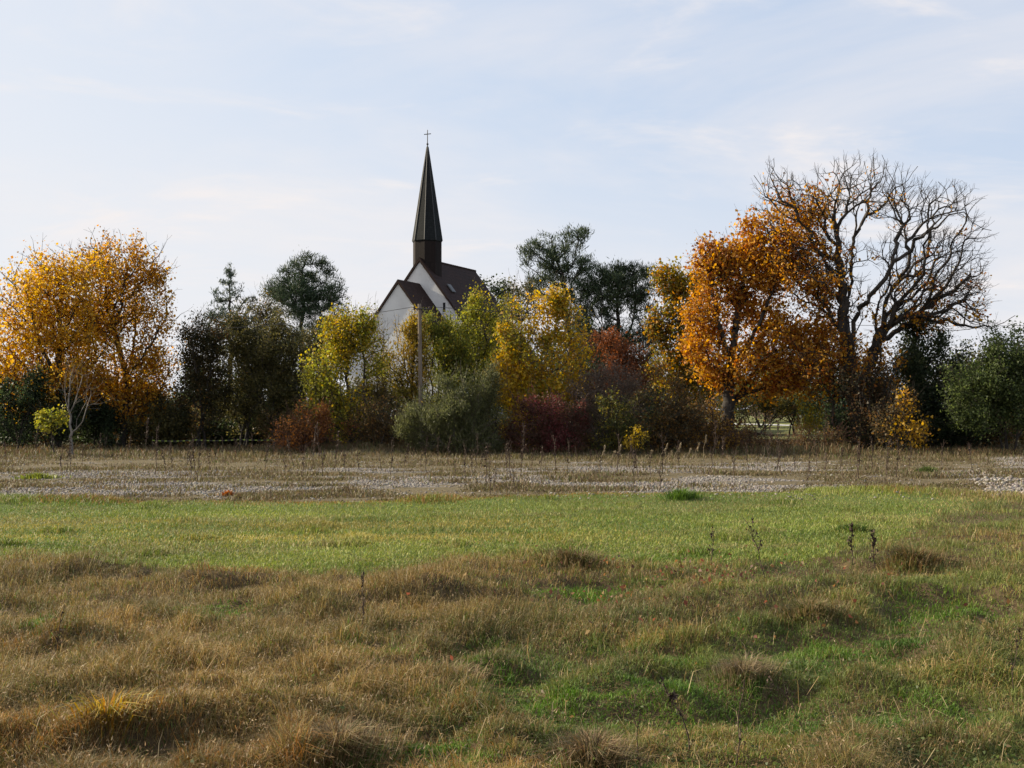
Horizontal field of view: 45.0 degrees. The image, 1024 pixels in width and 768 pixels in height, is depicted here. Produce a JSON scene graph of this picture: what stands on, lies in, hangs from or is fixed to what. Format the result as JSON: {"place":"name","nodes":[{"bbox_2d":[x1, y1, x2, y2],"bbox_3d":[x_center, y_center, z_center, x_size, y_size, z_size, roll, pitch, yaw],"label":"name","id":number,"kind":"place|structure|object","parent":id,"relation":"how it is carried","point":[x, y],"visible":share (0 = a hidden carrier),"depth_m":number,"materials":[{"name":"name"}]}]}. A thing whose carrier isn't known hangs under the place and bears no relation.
{"place":"outdoors","nodes":[
{"label":"outdoors","id":0,"kind":"place"},
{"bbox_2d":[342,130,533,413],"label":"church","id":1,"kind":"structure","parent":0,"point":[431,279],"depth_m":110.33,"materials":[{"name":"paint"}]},
{"bbox_2d":[0,492,1023,767],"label":"rough grass","id":2,"kind":"structure","parent":0,"point":[244,678],"depth_m":10.36,"materials":[{"name":"plant"}]},
{"bbox_2d":[0,411,1023,767],"bbox_3d":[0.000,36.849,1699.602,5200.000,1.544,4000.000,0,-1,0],"label":"field","id":3,"kind":"structure","parent":0,"point":[234,583],"depth_m":15.12,"materials":[{"name":"plant"}]},
{"bbox_2d":[0,410,40,446],"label":"understorey shrub","id":4,"kind":"object","parent":3,"relation":"on","point":[7,442],"visible":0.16,"depth_m":70.00,"materials":[{"name":"green plant"}]},
{"bbox_2d":[0,359,57,449],"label":"dark shrub","id":5,"kind":"object","parent":3,"relation":"on","point":[30,391],"visible":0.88,"depth_m":63.75,"materials":[{"name":"green plant"}]},
{"bbox_2d":[0,417,74,446],"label":"understorey shrub","id":6,"kind":"object","parent":3,"relation":"on","point":[33,441],"visible":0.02,"depth_m":71.88,"materials":[{"name":"green plant"}]},
{"bbox_2d":[10,471,72,479],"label":"weed clump","id":7,"kind":"object","parent":3,"relation":"on","point":[38,476],"visible":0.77,"depth_m":39.13,"materials":[{"name":"green plant"}]},
{"bbox_2d":[21,397,86,456],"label":"yellow sapling","id":8,"kind":"object","parent":3,"relation":"on","point":[41,416],"visible":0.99,"depth_m":57.82,"materials":[{"name":"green plant"}]},
{"bbox_2d":[13,380,95,448],"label":"dark shrub","id":9,"kind":"object","parent":3,"relation":"on","point":[75,414],"visible":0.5,"depth_m":64.68,"materials":[{"name":"green plant"}]},
{"bbox_2d":[52,605,64,657],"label":"seed stalk","id":10,"kind":"object","parent":3,"relation":"on","point":[59,632],"visible":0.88,"depth_m":10.08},
{"bbox_2d":[0,235,137,446],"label":"maple tree","id":11,"kind":"object","parent":3,"relation":"on","point":[41,318],"visible":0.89,"depth_m":65.35,"materials":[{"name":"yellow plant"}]},
{"bbox_2d":[50,358,103,453],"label":"bare sapling","id":12,"kind":"object","parent":3,"relation":"on","point":[70,427],"visible":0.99,"depth_m":57.47,"materials":[{"name":"brown plant"}]},
{"bbox_2d":[62,387,116,445],"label":"understorey shrub","id":13,"kind":"object","parent":3,"relation":"on","point":[78,440],"visible":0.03,"depth_m":72.24,"materials":[{"name":"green plant"}]},
{"bbox_2d":[18,679,170,740],"bbox_3d":[-2.638,2.105,7.890,1.127,0.413,0.779,1,-2,-44],"label":"grass tussock","id":14,"kind":"object","parent":3,"relation":"on","point":[122,705],"depth_m":7.88,"materials":[{"name":"plant"}]},
{"bbox_2d":[62,391,128,449],"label":"dark shrub","id":15,"kind":"object","parent":3,"relation":"on","point":[103,420],"visible":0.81,"depth_m":66.73,"materials":[{"name":"green plant"}]},
{"bbox_2d":[35,225,193,446],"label":"maple tree","id":16,"kind":"object","parent":3,"relation":"on","point":[126,392],"visible":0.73,"depth_m":67.68,"materials":[{"name":"orange plant"}]},
{"bbox_2d":[46,383,186,411],"label":"background tree","id":17,"kind":"object","parent":3,"relation":"on","point":[121,399],"depth_m":95.36,"materials":[{"name":"green plant"}]},
{"bbox_2d":[153,425,158,474],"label":"dry weed stalk","id":18,"kind":"object","parent":3,"relation":"on","point":[156,453],"visible":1,"depth_m":41.54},
{"bbox_2d":[116,381,199,447],"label":"dark shrub","id":19,"kind":"object","parent":3,"relation":"on","point":[178,422],"visible":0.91,"depth_m":67.29,"materials":[{"name":"green plant"}]},
{"bbox_2d":[112,402,210,446],"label":"understorey shrub","id":20,"kind":"object","parent":3,"relation":"on","point":[128,436],"visible":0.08,"depth_m":70.22,"materials":[{"name":"green plant"}]},
{"bbox_2d":[162,303,235,449],"label":"shaded tree","id":21,"kind":"object","parent":3,"relation":"on","point":[206,344],"visible":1,"depth_m":67.68,"materials":[{"name":"green plant"}]},
{"bbox_2d":[189,398,230,446],"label":"understorey shrub","id":22,"kind":"object","parent":3,"relation":"on","point":[209,437],"visible":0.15,"depth_m":71.67,"materials":[{"name":"green plant"}]},
{"bbox_2d":[152,436,274,450],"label":"fence","id":23,"kind":"object","parent":3,"relation":"on","point":[196,439],"visible":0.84,"depth_m":62.66,"materials":[{"name":"brown wood"}]},
{"bbox_2d":[204,262,257,400],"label":"spruce tree","id":24,"kind":"object","parent":3,"relation":"on","point":[229,272],"visible":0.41,"depth_m":75.90,"materials":[{"name":"green plant"}]},
{"bbox_2d":[194,408,270,446],"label":"understorey shrub","id":25,"kind":"object","parent":3,"relation":"on","point":[234,426],"visible":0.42,"depth_m":70.59,"materials":[{"name":"green plant"}]},
{"bbox_2d":[168,362,306,411],"label":"background tree","id":26,"kind":"object","parent":3,"relation":"on","point":[208,385],"visible":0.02,"depth_m":99.48,"materials":[{"name":"green plant"}]},
{"bbox_2d":[202,292,275,448],"label":"shaded tree","id":27,"kind":"object","parent":3,"relation":"on","point":[240,337],"visible":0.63,"depth_m":68.63,"materials":[{"name":"green plant"}]},
{"bbox_2d":[242,278,287,443],"label":"thin tree","id":28,"kind":"object","parent":3,"relation":"on","point":[260,312],"visible":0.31,"depth_m":72.96,"materials":[{"name":"green plant"}]},
{"bbox_2d":[249,406,302,445],"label":"understorey shrub","id":29,"kind":"object","parent":3,"relation":"on","point":[265,438],"visible":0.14,"depth_m":69.72,"materials":[{"name":"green plant"}]},
{"bbox_2d":[240,298,315,445],"label":"shaded tree","id":30,"kind":"object","parent":3,"relation":"on","point":[282,374],"visible":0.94,"depth_m":67.73,"materials":[{"name":"green plant"}]},
{"bbox_2d":[259,387,345,453],"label":"red brown shrub","id":31,"kind":"object","parent":3,"relation":"on","point":[324,426],"visible":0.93,"depth_m":59.84,"materials":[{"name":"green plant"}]},
{"bbox_2d":[259,244,357,398],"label":"pine tree","id":32,"kind":"object","parent":3,"relation":"on","point":[306,299],"visible":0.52,"depth_m":77.67,"materials":[{"name":"green plant"}]},
{"bbox_2d":[310,421,317,471],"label":"dry weed stalk","id":33,"kind":"object","parent":3,"relation":"on","point":[315,427],"visible":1,"depth_m":44.07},
{"bbox_2d":[292,312,345,444],"label":"shaded tree","id":34,"kind":"object","parent":3,"relation":"on","point":[310,339],"visible":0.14,"depth_m":69.86,"materials":[{"name":"green plant"}]},
{"bbox_2d":[291,291,394,443],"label":"birch tree","id":35,"kind":"object","parent":3,"relation":"on","point":[344,343],"visible":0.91,"depth_m":61.66,"materials":[{"name":"green plant"}]},
{"bbox_2d":[326,432,361,448],"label":"bramble","id":36,"kind":"object","parent":3,"relation":"on","point":[334,441],"visible":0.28,"depth_m":63.90,"materials":[{"name":"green plant"}]},
{"bbox_2d":[236,711,452,767],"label":"grass tussock","id":37,"kind":"object","parent":3,"relation":"on","point":[349,740],"depth_m":7.69,"materials":[{"name":"plant"}]},
{"bbox_2d":[325,391,398,443],"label":"understorey shrub","id":38,"kind":"object","parent":3,"relation":"on","point":[354,422],"visible":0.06,"depth_m":67.31,"materials":[{"name":"green plant"}]},
{"bbox_2d":[358,568,365,627],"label":"seed stalk","id":39,"kind":"object","parent":3,"relation":"on","point":[363,600],"visible":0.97,"depth_m":11.76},
{"bbox_2d":[336,384,406,445],"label":"brown shrub","id":40,"kind":"object","parent":3,"relation":"on","point":[365,426],"visible":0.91,"depth_m":60.36,"materials":[{"name":"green plant"}]},
{"bbox_2d":[350,295,400,439],"label":"tree","id":41,"kind":"object","parent":3,"relation":"on","point":[376,392],"visible":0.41,"depth_m":63.87,"materials":[{"name":"green plant"}]},
{"bbox_2d":[334,372,429,431],"label":"background tree","id":42,"kind":"object","parent":3,"relation":"on","point":[395,405],"visible":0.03,"depth_m":91.45,"materials":[{"name":"green plant"}]},
{"bbox_2d":[358,398,433,443],"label":"understorey shrub","id":43,"kind":"object","parent":3,"relation":"on","point":[388,419],"visible":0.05,"depth_m":67.33,"materials":[{"name":"green plant"}]},
{"bbox_2d":[380,298,440,443],"label":"willow tree","id":44,"kind":"object","parent":3,"relation":"on","point":[402,391],"visible":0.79,"depth_m":62.86,"materials":[{"name":"green plant"}]},
{"bbox_2d":[413,304,430,448],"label":"utility pole","id":45,"kind":"object","parent":3,"relation":"on","point":[419,308],"visible":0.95,"depth_m":60.97,"materials":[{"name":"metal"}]},
{"bbox_2d":[190,307,410,329],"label":"overhead wire","id":46,"kind":"object","parent":45,"relation":"attached to","point":[288,323],"visible":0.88,"depth_m":63.71,"materials":[{"name":"metal"}]},
{"bbox_2d":[437,307,1023,325],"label":"overhead wire","id":47,"kind":"object","parent":45,"relation":"attached to","point":[655,319],"visible":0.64,"depth_m":64.91,"materials":[{"name":"metal"}]},
{"bbox_2d":[353,649,520,688],"bbox_3d":[-0.630,2.356,10.059,1.776,0.463,1.112,1,-1,-32],"label":"grass tussock","id":48,"kind":"object","parent":3,"relation":"on","point":[466,666],"depth_m":10.05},
{"bbox_2d":[381,358,518,454],"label":"grey willow shrub","id":49,"kind":"object","parent":3,"relation":"on","point":[460,422],"visible":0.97,"depth_m":58.64,"materials":[{"name":"green plant"}]},
{"bbox_2d":[415,305,499,447],"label":"green willow","id":50,"kind":"object","parent":3,"relation":"on","point":[446,348],"visible":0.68,"depth_m":63.76,"materials":[{"name":"green plant"}]},
{"bbox_2d":[482,443,490,481],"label":"dry weed stalk","id":51,"kind":"object","parent":3,"relation":"on","point":[486,453],"visible":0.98,"depth_m":36.80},
{"bbox_2d":[445,277,532,446],"label":"yellow tree","id":52,"kind":"object","parent":3,"relation":"on","point":[477,314],"visible":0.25,"depth_m":65.83,"materials":[{"name":"green plant"}]},
{"bbox_2d":[479,273,528,322],"label":"round tree","id":53,"kind":"object","parent":3,"relation":"on","point":[498,288],"visible":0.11,"depth_m":124.86,"materials":[{"name":"green plant"}]},
{"bbox_2d":[491,419,529,450],"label":"bramble","id":54,"kind":"object","parent":3,"relation":"on","point":[513,440],"visible":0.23,"depth_m":61.73,"materials":[{"name":"green plant"}]},
{"bbox_2d":[0,441,1023,502],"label":"strip weeds","id":55,"kind":"object","parent":3,"relation":"on","point":[596,475],"visible":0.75,"depth_m":43.02,"materials":[{"name":"brown plant"}]},
{"bbox_2d":[0,448,1023,499],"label":"pebbles","id":56,"kind":"object","parent":3,"relation":"on","point":[1015,486],"visible":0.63,"depth_m":36.97,"materials":[{"name":"gravel"}]},
{"bbox_2d":[0,433,1023,455],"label":"undergrowth","id":57,"kind":"object","parent":3,"relation":"on","point":[791,448],"visible":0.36,"depth_m":60.90,"materials":[{"name":"brown plant"}]},
{"bbox_2d":[3,549,1023,767],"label":"dry stems","id":58,"kind":"object","parent":3,"relation":"on","point":[548,691],"visible":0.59,"depth_m":9.12,"materials":[{"name":"brown plant"}]},
{"bbox_2d":[493,268,546,420],"label":"thin tree","id":59,"kind":"object","parent":3,"relation":"on","point":[523,292],"visible":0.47,"depth_m":72.02,"materials":[{"name":"yellow plant"}]},
{"bbox_2d":[520,423,526,477],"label":"dry weed stalk","id":60,"kind":"object","parent":3,"relation":"on","point":[523,430],"visible":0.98,"depth_m":39.40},
{"bbox_2d":[491,347,589,421],"label":"background tree","id":61,"kind":"object","parent":3,"relation":"on","point":[530,375],"depth_m":95.19,"materials":[{"name":"green plant"}]},
{"bbox_2d":[484,273,599,448],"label":"golden birch","id":62,"kind":"object","parent":3,"relation":"on","point":[517,374],"visible":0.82,"depth_m":61.87,"materials":[{"name":"yellow plant"}]},
{"bbox_2d":[498,378,594,454],"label":"crimson shrub","id":63,"kind":"object","parent":3,"relation":"on","point":[560,428],"visible":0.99,"depth_m":59.24,"materials":[{"name":"red plant"}]},
{"bbox_2d":[516,223,609,406],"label":"pine tree","id":64,"kind":"object","parent":3,"relation":"on","point":[555,257],"visible":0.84,"depth_m":77.87,"materials":[{"name":"green plant"}]},
{"bbox_2d":[528,307,615,416],"label":"background tree","id":65,"kind":"object","parent":3,"relation":"on","point":[554,354],"visible":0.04,"depth_m":91.32,"materials":[{"name":"green plant"}]},
{"bbox_2d":[553,397,607,448],"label":"understorey shrub","id":66,"kind":"object","parent":3,"relation":"on","point":[567,444],"visible":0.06,"depth_m":65.96,"materials":[{"name":"green plant"}]},
{"bbox_2d":[503,717,665,767],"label":"grass tussock","id":67,"kind":"object","parent":3,"relation":"on","point":[586,749],"depth_m":7.66,"materials":[{"name":"plant"}]},
{"bbox_2d":[515,540,653,571],"bbox_3d":[0.941,2.334,16.697,2.461,0.479,1.627,0,-1,-19],"label":"grass tussock","id":68,"kind":"object","parent":3,"relation":"on","point":[585,558],"depth_m":16.57,"materials":[{"name":"plant"}]},
{"bbox_2d":[190,557,1023,767],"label":"weed leaves","id":69,"kind":"object","parent":3,"relation":"on","point":[744,744],"visible":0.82,"depth_m":8.42,"materials":[{"name":"green plant"}]},
{"bbox_2d":[562,354,652,449],"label":"dead shrub","id":70,"kind":"object","parent":3,"relation":"on","point":[623,385],"visible":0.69,"depth_m":60.83,"materials":[{"name":"brown plant"}]},
{"bbox_2d":[568,411,656,448],"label":"understorey shrub","id":71,"kind":"object","parent":3,"relation":"on","point":[608,430],"visible":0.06,"depth_m":65.34,"materials":[{"name":"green plant"}]},
{"bbox_2d":[566,254,665,410],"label":"pine tree","id":72,"kind":"object","parent":3,"relation":"on","point":[614,282],"visible":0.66,"depth_m":76.66,"materials":[{"name":"green plant"}]},
{"bbox_2d":[584,381,653,454],"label":"green shrub","id":73,"kind":"object","parent":3,"relation":"on","point":[610,440],"visible":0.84,"depth_m":59.33,"materials":[{"name":"green plant"}]},
{"bbox_2d":[570,313,676,437],"label":"red leaved tree","id":74,"kind":"object","parent":3,"relation":"on","point":[619,353],"visible":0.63,"depth_m":64.76,"materials":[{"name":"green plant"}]},
{"bbox_2d":[623,693,641,766],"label":"seed stalk","id":75,"kind":"object","parent":3,"relation":"on","point":[633,713],"visible":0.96,"depth_m":7.78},
{"bbox_2d":[612,381,655,448],"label":"understorey shrub","id":76,"kind":"object","parent":3,"relation":"on","point":[644,402],"visible":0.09,"depth_m":66.82,"materials":[{"name":"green plant"}]},
{"bbox_2d":[616,417,654,454],"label":"yellow shrub","id":77,"kind":"object","parent":3,"relation":"on","point":[628,444],"visible":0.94,"depth_m":58.25,"materials":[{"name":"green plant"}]},
{"bbox_2d":[612,360,721,421],"label":"background tree","id":78,"kind":"object","parent":3,"relation":"on","point":[675,392],"visible":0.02,"depth_m":99.08,"materials":[{"name":"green plant"}]},
{"bbox_2d":[640,391,700,450],"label":"understorey shrub","id":79,"kind":"object","parent":3,"relation":"on","point":[650,407],"visible":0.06,"depth_m":65.20,"materials":[{"name":"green plant"}]},
{"bbox_2d":[626,362,721,453],"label":"brown shrub","id":80,"kind":"object","parent":3,"relation":"on","point":[676,417],"visible":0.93,"depth_m":60.27,"materials":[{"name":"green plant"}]},
{"bbox_2d":[658,675,689,752],"bbox_3d":[1.085,2.236,8.279,0.216,0.571,0.097,0,-1,0],"label":"dock stalk","id":81,"kind":"object","parent":3,"relation":"on","point":[673,696],"visible":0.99,"depth_m":8.28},
{"bbox_2d":[637,256,723,418],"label":"yellow maple","id":82,"kind":"object","parent":3,"relation":"on","point":[667,281],"visible":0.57,"depth_m":73.71,"materials":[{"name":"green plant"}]},
{"bbox_2d":[655,487,712,500],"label":"grass tussock","id":83,"kind":"object","parent":3,"relation":"on","point":[683,494],"depth_m":29.96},
{"bbox_2d":[394,545,1009,660],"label":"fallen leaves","id":84,"kind":"object","parent":3,"relation":"on","point":[623,588],"visible":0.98,"depth_m":13.97,"materials":[{"name":"brown plant"}]},
{"bbox_2d":[645,393,761,446],"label":"understorey shrub","id":85,"kind":"object","parent":3,"relation":"on","point":[740,420],"visible":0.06,"depth_m":67.46,"materials":[{"name":"brown plant"}]},
{"bbox_2d":[707,527,714,563],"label":"seed stalk","id":86,"kind":"object","parent":3,"relation":"on","point":[712,549],"visible":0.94,"depth_m":17.27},
{"bbox_2d":[708,420,719,473],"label":"dry weed stalk","id":87,"kind":"object","parent":3,"relation":"on","point":[715,441],"visible":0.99,"depth_m":41.44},
{"bbox_2d":[683,387,749,452],"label":"brown shrub","id":88,"kind":"object","parent":3,"relation":"on","point":[712,412],"visible":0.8,"depth_m":60.84,"materials":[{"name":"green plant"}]},
{"bbox_2d":[678,650,799,697],"bbox_3d":[1.887,2.331,10.136,1.422,0.336,0.870,1,-1,-35],"label":"grass tussock","id":89,"kind":"object","parent":3,"relation":"on","point":[744,667],"depth_m":10.01,"materials":[{"name":"plant"}]},
{"bbox_2d":[735,680,744,766],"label":"seed stalk","id":90,"kind":"object","parent":3,"relation":"on","point":[740,738],"visible":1,"depth_m":7.99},
{"bbox_2d":[720,420,766,448],"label":"bramble","id":91,"kind":"object","parent":3,"relation":"on","point":[738,435],"visible":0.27,"depth_m":62.89,"materials":[{"name":"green plant"}]},
{"bbox_2d":[729,410,767,450],"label":"bramble","id":92,"kind":"object","parent":3,"relation":"on","point":[748,435],"visible":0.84,"depth_m":61.89,"materials":[{"name":"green plant"}]},
{"bbox_2d":[716,368,784,426],"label":"green shrub","id":93,"kind":"object","parent":3,"relation":"on","point":[758,422],"visible":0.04,"depth_m":117.63,"materials":[{"name":"green plant"}]},
{"bbox_2d":[742,516,764,580],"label":"seed stalk","id":94,"kind":"object","parent":3,"relation":"on","point":[753,530],"visible":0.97,"depth_m":16.02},
{"bbox_2d":[668,197,841,444],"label":"chestnut tree","id":95,"kind":"object","parent":3,"relation":"on","point":[720,265],"visible":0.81,"depth_m":66.61,"materials":[{"name":"orange plant"}]},
{"bbox_2d":[765,418,772,464],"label":"dry weed stalk","id":96,"kind":"object","parent":3,"relation":"on","point":[770,436],"visible":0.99,"depth_m":49.36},
{"bbox_2d":[721,381,825,432],"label":"green shrub","id":97,"kind":"object","parent":3,"relation":"on","point":[783,406],"visible":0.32,"depth_m":97.45,"materials":[{"name":"green plant"}]},
{"bbox_2d":[744,421,804,447],"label":"bramble","id":98,"kind":"object","parent":3,"relation":"on","point":[773,440],"visible":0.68,"depth_m":62.86,"materials":[{"name":"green plant"}]},
{"bbox_2d":[745,402,809,431],"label":"brown shrub","id":99,"kind":"object","parent":3,"relation":"on","point":[771,415],"visible":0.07,"depth_m":104.67,"materials":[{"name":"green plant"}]},
{"bbox_2d":[775,421,781,474],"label":"dry weed stalk","id":100,"kind":"object","parent":3,"relation":"on","point":[777,448],"visible":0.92,"depth_m":41.63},
{"bbox_2d":[703,340,861,421],"label":"olive tree","id":101,"kind":"object","parent":3,"relation":"on","point":[737,411],"visible":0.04,"depth_m":134.39,"materials":[{"name":"green plant"}]},
{"bbox_2d":[766,673,803,733],"bbox_3d":[1.944,2.315,8.807,0.259,0.496,0.078,0,-1,14],"label":"seed stalk","id":102,"kind":"object","parent":3,"relation":"on","point":[769,676],"visible":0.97,"depth_m":8.81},
{"bbox_2d":[775,376,818,433],"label":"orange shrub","id":103,"kind":"object","parent":3,"relation":"on","point":[792,418],"visible":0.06,"depth_m":99.78,"materials":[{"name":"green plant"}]},
{"bbox_2d":[785,416,823,445],"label":"bramble","id":104,"kind":"object","parent":3,"relation":"on","point":[801,437],"visible":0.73,"depth_m":63.86,"materials":[{"name":"brown plant"}]},
{"bbox_2d":[745,594,866,640],"bbox_3d":[3.081,2.364,12.889,1.951,0.407,1.048,1,-2,-40],"label":"grass tussock","id":105,"kind":"object","parent":3,"relation":"on","point":[800,609],"depth_m":12.73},
{"bbox_2d":[789,390,831,439],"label":"yellow sapling","id":106,"kind":"object","parent":3,"relation":"on","point":[809,420],"visible":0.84,"depth_m":65.93,"materials":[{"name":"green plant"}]},
{"bbox_2d":[803,416,859,449],"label":"bramble","id":107,"kind":"object","parent":3,"relation":"on","point":[831,435],"visible":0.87,"depth_m":61.89,"materials":[{"name":"brown plant"}]},
{"bbox_2d":[797,392,872,443],"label":"understorey shrub","id":108,"kind":"object","parent":3,"relation":"on","point":[839,406],"visible":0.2,"depth_m":69.51,"materials":[{"name":"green plant"}]},
{"bbox_2d":[787,357,887,424],"label":"background tree","id":109,"kind":"object","parent":3,"relation":"on","point":[818,406],"visible":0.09,"depth_m":91.57,"materials":[{"name":"green plant"}]},
{"bbox_2d":[822,520,873,532],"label":"grass tussock","id":110,"kind":"object","parent":3,"relation":"on","point":[858,527],"depth_m":22.33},
{"bbox_2d":[847,520,853,564],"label":"seed stalk","id":111,"kind":"object","parent":3,"relation":"on","point":[852,535],"visible":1,"depth_m":17.64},
{"bbox_2d":[812,353,919,450],"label":"dark shrub","id":112,"kind":"object","parent":3,"relation":"on","point":[864,411],"visible":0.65,"depth_m":63.29,"materials":[{"name":"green plant"}]},
{"bbox_2d":[868,529,878,570],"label":"seed stalk","id":113,"kind":"object","parent":3,"relation":"on","point":[873,541],"visible":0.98,"depth_m":17.30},
{"bbox_2d":[750,148,1013,447],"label":"bare tree","id":114,"kind":"object","parent":3,"relation":"on","point":[845,353],"visible":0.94,"depth_m":64.79,"materials":[{"name":"brown plant"}]},
{"bbox_2d":[884,438,890,479],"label":"dry weed stalk","id":115,"kind":"object","parent":3,"relation":"on","point":[888,457],"visible":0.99,"depth_m":35.92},
{"bbox_2d":[862,375,936,451],"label":"shrub","id":116,"kind":"object","parent":3,"relation":"on","point":[889,427],"visible":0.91,"depth_m":60.73,"materials":[{"name":"yellow plant"}]},
{"bbox_2d":[879,380,940,451],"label":"yellow maple sapling","id":117,"kind":"object","parent":3,"relation":"on","point":[911,424],"visible":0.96,"depth_m":60.40,"materials":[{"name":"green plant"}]},
{"bbox_2d":[867,538,967,577],"bbox_3d":[5.506,2.411,17.262,2.172,0.550,1.426,1,-1,-30],"label":"grass tussock","id":118,"kind":"object","parent":3,"relation":"on","point":[919,556],"depth_m":17.14,"materials":[{"name":"plant"}]},
{"bbox_2d":[867,305,980,447],"label":"ivy thicket","id":119,"kind":"object","parent":3,"relation":"on","point":[924,367],"visible":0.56,"depth_m":65.92,"materials":[{"name":"green plant"}]},
{"bbox_2d":[914,465,937,472],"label":"weed clump","id":120,"kind":"object","parent":3,"relation":"on","point":[926,469],"visible":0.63,"depth_m":43.17,"materials":[{"name":"green plant"}]},
{"bbox_2d":[900,331,983,403],"label":"background tree","id":121,"kind":"object","parent":3,"relation":"on","point":[974,353],"visible":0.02,"depth_m":96.00,"materials":[{"name":"green plant"}]},
{"bbox_2d":[895,397,1007,449],"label":"understorey shrub","id":122,"kind":"object","parent":3,"relation":"on","point":[956,437],"visible":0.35,"depth_m":65.30,"materials":[{"name":"green plant"}]},
{"bbox_2d":[925,320,1023,450],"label":"shrub","id":123,"kind":"object","parent":3,"relation":"on","point":[996,378],"visible":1,"depth_m":60.50,"materials":[{"name":"green plant"}]},
{"bbox_2d":[929,412,1023,447],"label":"understorey shrub","id":124,"kind":"object","parent":3,"relation":"on","point":[995,438],"visible":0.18,"depth_m":66.51,"materials":[{"name":"green plant"}]},
{"bbox_2d":[980,315,1023,357],"label":"background tree","id":125,"kind":"object","parent":3,"relation":"on","point":[1015,330],"visible":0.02,"depth_m":99.93,"materials":[{"name":"green plant"}]},
{"bbox_2d":[1010,620,1023,691],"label":"seed stalk","id":126,"kind":"object","parent":3,"relation":"on","point":[1016,648],"visible":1,"depth_m":9.64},
{"bbox_2d":[0,483,1023,578],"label":"mown grass","id":127,"kind":"structure","parent":0,"point":[358,538],"depth_m":22.71,"materials":[{"name":"plant"}]},
{"bbox_2d":[0,0,1023,409],"label":"sky","id":128,"kind":"structure","parent":0,"point":[241,133],"materials":[{"name":"blue"}]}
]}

